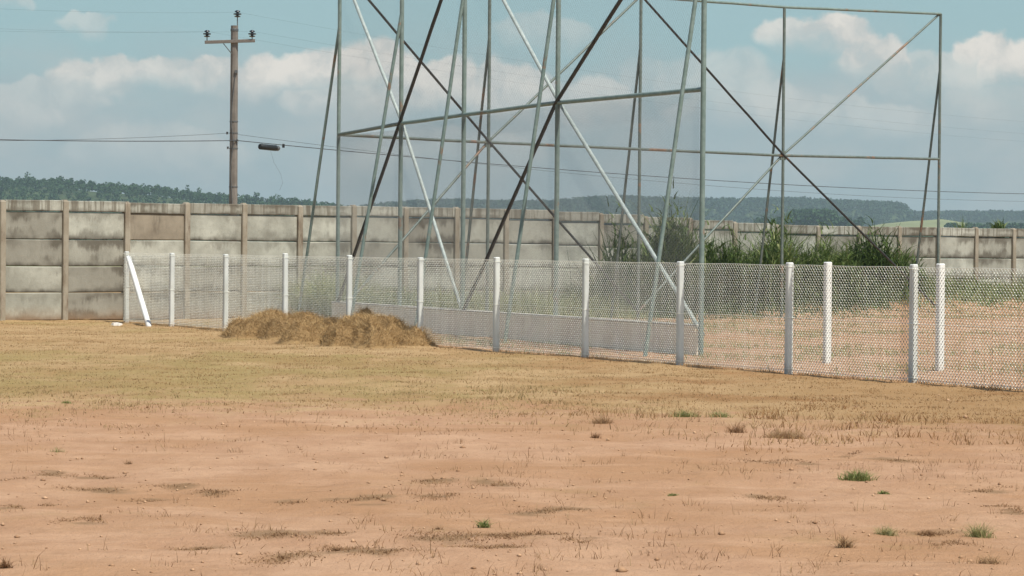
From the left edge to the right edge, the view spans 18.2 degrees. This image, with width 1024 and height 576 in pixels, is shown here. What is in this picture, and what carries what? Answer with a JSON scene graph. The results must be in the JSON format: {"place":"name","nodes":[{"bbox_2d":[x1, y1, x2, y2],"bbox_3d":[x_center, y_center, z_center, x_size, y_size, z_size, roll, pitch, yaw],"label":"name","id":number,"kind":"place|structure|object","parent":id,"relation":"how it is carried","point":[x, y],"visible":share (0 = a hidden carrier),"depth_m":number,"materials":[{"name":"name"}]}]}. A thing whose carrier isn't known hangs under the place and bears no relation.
{"place":"outdoors","nodes":[
{"label":"outdoors","id":0,"kind":"place"},
{"bbox_2d":[3,187,397,242],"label":"hills","id":1,"kind":"structure","parent":0,"point":[93,196],"depth_m":1832.29,"materials":[{"name":"green plant"}]},
{"bbox_2d":[0,172,372,241],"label":"forest","id":2,"kind":"object","parent":1,"relation":"on","point":[103,189],"visible":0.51,"depth_m":1841.74,"materials":[{"name":"green plant"}]},
{"bbox_2d":[0,266,1023,575],"bbox_3d":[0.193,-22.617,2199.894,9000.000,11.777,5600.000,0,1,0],"label":"ground","id":3,"kind":"structure","parent":0,"point":[264,462],"depth_m":22.64,"materials":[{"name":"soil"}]},
{"bbox_2d":[0,558,16,568],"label":"grass tuft","id":4,"kind":"object","parent":3,"relation":"on","point":[3,564],"visible":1,"depth_m":15.08,"materials":[{"name":"brown plant"}]},
{"bbox_2d":[51,447,64,452],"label":"grass tuft","id":5,"kind":"object","parent":3,"relation":"on","point":[56,448],"visible":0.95,"depth_m":23.40,"materials":[{"name":"brown plant"}]},
{"bbox_2d":[111,322,122,325],"bbox_3d":[-7.351,0.669,59.509,0.214,0.060,0.253,1,1,8],"label":"lime lump","id":6,"kind":"object","parent":3,"relation":"on","point":[116,324],"visible":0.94,"depth_m":59.41,"materials":[{"name":"white stone"}]},
{"bbox_2d":[203,10,255,214],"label":"utility pole","id":7,"kind":"object","parent":3,"relation":"on","point":[234,41],"visible":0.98,"depth_m":124.79,"materials":[{"name":"grey concrete"}]},
{"bbox_2d":[0,139,1021,193],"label":"overhead wire","id":8,"kind":"object","parent":7,"relation":"attached to","point":[474,162],"visible":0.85,"depth_m":134.84,"materials":[{"name":"black metal"}]},
{"bbox_2d":[258,144,282,183],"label":"splice case","id":9,"kind":"object","parent":8,"relation":"hanging from","point":[268,147],"visible":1,"depth_m":126.27,"materials":[{"name":"black plastic"}]},
{"bbox_2d":[14,31,1010,140],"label":"overhead wire","id":10,"kind":"object","parent":7,"relation":"attached to","point":[323,51],"visible":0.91,"depth_m":122.90,"materials":[{"name":"grey metal"}]},
{"bbox_2d":[6,133,1023,201],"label":"overhead wire","id":11,"kind":"object","parent":7,"relation":"attached to","point":[466,162],"visible":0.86,"depth_m":133.66,"materials":[{"name":"black metal"}]},
{"bbox_2d":[14,9,1022,121],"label":"overhead wire","id":12,"kind":"object","parent":7,"relation":"attached to","point":[445,48],"visible":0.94,"depth_m":132.08,"materials":[{"name":"grey metal"}]},
{"bbox_2d":[19,29,1022,133],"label":"overhead wire","id":13,"kind":"object","parent":7,"relation":"attached to","point":[491,70],"visible":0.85,"depth_m":133.94,"materials":[{"name":"grey metal"}]},
{"bbox_2d":[325,546,340,550],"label":"grass tuft","id":14,"kind":"object","parent":3,"relation":"on","point":[335,549],"visible":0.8,"depth_m":16.10,"materials":[{"name":"brown plant"}]},
{"bbox_2d":[206,305,473,348],"bbox_3d":[-2.982,0.561,50.237,4.932,0.681,11.450,0,1,0],"label":"grass heap","id":15,"kind":"object","parent":3,"relation":"on","point":[365,328],"depth_m":49.61,"materials":[{"name":"beige plant"}]},
{"bbox_2d":[474,517,493,527],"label":"grass tuft","id":16,"kind":"object","parent":3,"relation":"on","point":[484,524],"visible":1,"depth_m":17.55,"materials":[{"name":"green plant"}]},
{"bbox_2d":[269,264,719,321],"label":"undergrowth","id":17,"kind":"object","parent":3,"relation":"on","point":[412,303],"visible":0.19,"depth_m":67.29,"materials":[{"name":"green plant"}]},
{"bbox_2d":[0,386,1021,575],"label":"pebbles","id":18,"kind":"object","parent":3,"relation":"on","point":[620,569],"visible":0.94,"depth_m":20.73,"materials":[{"name":"brown stone"}]},
{"bbox_2d":[0,200,1023,320],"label":"precast wall","id":19,"kind":"structure","parent":3,"relation":"on","point":[28,259],"depth_m":65.77,"materials":[{"name":"concrete"}]},
{"bbox_2d":[0,450,1023,568],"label":"dead turf","id":20,"kind":"structure","parent":3,"relation":"on","point":[510,534],"depth_m":17.03,"materials":[{"name":"brown plant"}]},
{"bbox_2d":[331,301,697,354],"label":"wall","id":21,"kind":"structure","parent":3,"relation":"on","point":[596,332],"depth_m":50.66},
{"bbox_2d":[123,251,1023,390],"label":"fence","id":22,"kind":"object","parent":3,"relation":"on","point":[788,354],"visible":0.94,"depth_m":43.61,"materials":[{"name":"metal"}]},
{"bbox_2d":[589,433,600,438],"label":"grass tuft","id":23,"kind":"object","parent":3,"relation":"on","point":[596,436],"visible":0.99,"depth_m":25.83,"materials":[{"name":"brown plant"}]},
{"bbox_2d":[587,415,615,423],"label":"grass tuft","id":24,"kind":"object","parent":3,"relation":"on","point":[603,421],"visible":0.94,"depth_m":27.90,"materials":[{"name":"brown plant"}]},
{"bbox_2d":[298,0,941,355],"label":"pipe backstop","id":25,"kind":"object","parent":3,"relation":"on","point":[556,105],"visible":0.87,"depth_m":54.68,"materials":[{"name":"metal"}]},
{"bbox_2d":[576,196,663,309],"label":"weed clump","id":26,"kind":"object","parent":3,"relation":"on","point":[623,254],"visible":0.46,"depth_m":70.50,"materials":[{"name":"green plant"}]},
{"bbox_2d":[619,178,724,301],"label":"weed clump","id":27,"kind":"object","parent":3,"relation":"on","point":[671,242],"visible":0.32,"depth_m":71.12,"materials":[{"name":"green plant"}]},
{"bbox_2d":[668,409,701,416],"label":"grass tuft","id":28,"kind":"object","parent":3,"relation":"on","point":[683,414],"visible":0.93,"depth_m":28.71,"materials":[{"name":"plant"}]},
{"bbox_2d":[708,408,736,417],"bbox_3d":[1.887,1.139,29.114,0.319,0.103,0.263,0,1,-19],"label":"grass tuft","id":29,"kind":"object","parent":3,"relation":"on","point":[722,415],"visible":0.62,"depth_m":29.10,"materials":[{"name":"plant"}]},
{"bbox_2d":[686,220,785,302],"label":"weed clump","id":30,"kind":"object","parent":3,"relation":"on","point":[730,258],"visible":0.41,"depth_m":72.09,"materials":[{"name":"green plant"}]},
{"bbox_2d":[726,421,750,432],"bbox_3d":[1.882,1.155,26.712,0.338,0.120,0.289,0,1,-23],"label":"grass tuft","id":31,"kind":"object","parent":3,"relation":"on","point":[738,429],"visible":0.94,"depth_m":26.71,"materials":[{"name":"brown plant"}]},
{"bbox_2d":[525,217,1023,323],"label":"undergrowth","id":32,"kind":"object","parent":3,"relation":"on","point":[864,298],"visible":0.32,"depth_m":73.68,"materials":[{"name":"green plant"}]},
{"bbox_2d":[738,226,812,297],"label":"weed clump","id":33,"kind":"object","parent":3,"relation":"on","point":[773,249],"visible":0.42,"depth_m":72.97,"materials":[{"name":"green plant"}]},
{"bbox_2d":[754,428,810,438],"bbox_3d":[2.196,1.177,25.893,0.493,0.102,0.450,0,1,0],"label":"grass tuft","id":34,"kind":"object","parent":3,"relation":"on","point":[786,434],"visible":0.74,"depth_m":25.85,"materials":[{"name":"brown plant"}]},
{"bbox_2d":[749,203,824,287],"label":"weed clump","id":35,"kind":"object","parent":3,"relation":"on","point":[813,256],"visible":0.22,"depth_m":74.13,"materials":[{"name":"green plant"}]},
{"bbox_2d":[823,262,831,363],"bbox_3d":[4.154,0.488,42.158,0.093,1.664,0.093,0,1,-27],"label":"fence post","id":36,"kind":"object","parent":3,"relation":"on","point":[829,264],"visible":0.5,"depth_m":42.12,"materials":[{"name":"white concrete"}]},
{"bbox_2d":[800,218,870,292],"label":"weed clump","id":37,"kind":"object","parent":3,"relation":"on","point":[830,255],"visible":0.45,"depth_m":74.57,"materials":[{"name":"green plant"}]},
{"bbox_2d":[828,534,858,547],"bbox_3d":[1.723,1.300,16.471,0.228,0.084,0.234,0,1,0],"label":"grass tuft","id":38,"kind":"object","parent":3,"relation":"on","point":[844,544],"visible":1,"depth_m":16.46,"materials":[{"name":"brown plant"}]},
{"bbox_2d":[837,469,879,480],"bbox_3d":[2.296,1.234,21.274,0.347,0.100,0.340,0,1,0],"label":"grass tuft","id":39,"kind":"object","parent":3,"relation":"on","point":[851,476],"visible":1,"depth_m":21.24,"materials":[{"name":"green plant"}]},
{"bbox_2d":[816,216,921,293],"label":"weed clump","id":40,"kind":"object","parent":3,"relation":"on","point":[873,257],"visible":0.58,"depth_m":75.61,"materials":[{"name":"green plant"}]},
{"bbox_2d":[871,524,897,535],"bbox_3d":[2.018,1.303,17.307,0.211,0.076,0.188,0,1,0],"label":"grass tuft","id":41,"kind":"object","parent":3,"relation":"on","point":[887,532],"visible":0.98,"depth_m":17.29,"materials":[{"name":"green plant"}]},
{"bbox_2d":[877,490,891,493],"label":"grass tuft","id":42,"kind":"object","parent":3,"relation":"on","point":[883,492],"visible":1,"depth_m":20.23,"materials":[{"name":"green plant"}]},
{"bbox_2d":[883,237,931,290],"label":"weed clump","id":43,"kind":"object","parent":3,"relation":"on","point":[905,256],"visible":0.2,"depth_m":76.92,"materials":[{"name":"green plant"}]},
{"bbox_2d":[914,528,943,535],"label":"grass tuft","id":44,"kind":"object","parent":3,"relation":"on","point":[922,533],"visible":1,"depth_m":17.39,"materials":[{"name":"brown plant"}]},
{"bbox_2d":[935,264,944,370],"bbox_3d":[5.389,0.524,40.294,0.093,1.664,0.093,0,1,-27],"label":"fence post","id":45,"kind":"object","parent":3,"relation":"on","point":[940,266],"visible":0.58,"depth_m":40.25,"materials":[{"name":"white concrete"}]},
{"bbox_2d":[953,217,971,236],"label":"weed clump","id":46,"kind":"object","parent":3,"relation":"on","point":[962,224],"visible":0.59,"depth_m":81.02,"materials":[{"name":"green plant"}]},
{"bbox_2d":[954,522,1008,538],"bbox_3d":[2.531,1.303,17.337,0.324,0.110,0.332,1,1,35],"label":"grass tuft","id":47,"kind":"object","parent":3,"relation":"on","point":[974,533],"visible":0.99,"depth_m":17.33,"materials":[{"name":"green plant"}]},
{"bbox_2d":[969,551,1007,564],"bbox_3d":[2.329,1.310,15.537,0.219,0.069,0.208,0,1,-39],"label":"grass tuft","id":48,"kind":"object","parent":3,"relation":"on","point":[990,560],"visible":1,"depth_m":15.54,"materials":[{"name":"brown plant"}]},
{"bbox_2d":[988,218,1007,258],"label":"weed clump","id":49,"kind":"object","parent":3,"relation":"on","point":[1000,225],"visible":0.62,"depth_m":81.90,"materials":[{"name":"green plant"}]},
{"bbox_2d":[0,319,1023,453],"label":"dry grass","id":50,"kind":"structure","parent":0,"point":[490,390],"depth_m":33.91,"materials":[{"name":"beige plant"}]},
{"bbox_2d":[0,0,1023,210],"label":"sky","id":51,"kind":"structure","parent":0,"point":[65,82],"materials":[{"name":"blue"}]},
{"bbox_2d":[428,203,905,225],"bbox_3d":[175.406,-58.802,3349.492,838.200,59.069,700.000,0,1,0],"label":"hills","id":52,"kind":"structure","parent":0,"point":[751,213],"depth_m":3204.27,"materials":[{"name":"green plant"}]},
{"bbox_2d":[359,194,919,243],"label":"forest","id":53,"kind":"object","parent":52,"relation":"on","point":[724,205],"visible":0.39,"depth_m":3209.33,"materials":[{"name":"green plant"}]},
{"bbox_2d":[435,300,1023,379],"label":"sparse grass","id":54,"kind":"structure","parent":0,"point":[846,347],"depth_m":50.62,"materials":[{"name":"beige plant"}]},
{"bbox_2d":[756,232,1023,258],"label":"hills","id":55,"kind":"structure","parent":0,"point":[941,236],"depth_m":1786.53,"materials":[{"name":"green plant"}]},
{"bbox_2d":[753,208,1023,228],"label":"forest","id":56,"kind":"object","parent":55,"relation":"on","point":[825,215],"visible":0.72,"depth_m":1754.86,"materials":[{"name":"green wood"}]},
{"bbox_2d":[871,219,966,226],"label":"hills","id":57,"kind":"structure","parent":0,"point":[931,223],"depth_m":2263.89,"materials":[{"name":"green plant"}]},
{"bbox_2d":[927,218,1023,224],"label":"hills","id":58,"kind":"structure","parent":0,"point":[992,221],"depth_m":3649.65,"materials":[{"name":"green plant"}]},
{"bbox_2d":[915,209,1023,220],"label":"forest","id":59,"kind":"object","parent":58,"relation":"on","point":[986,215],"visible":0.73,"depth_m":3653.72,"materials":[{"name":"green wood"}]}
]}

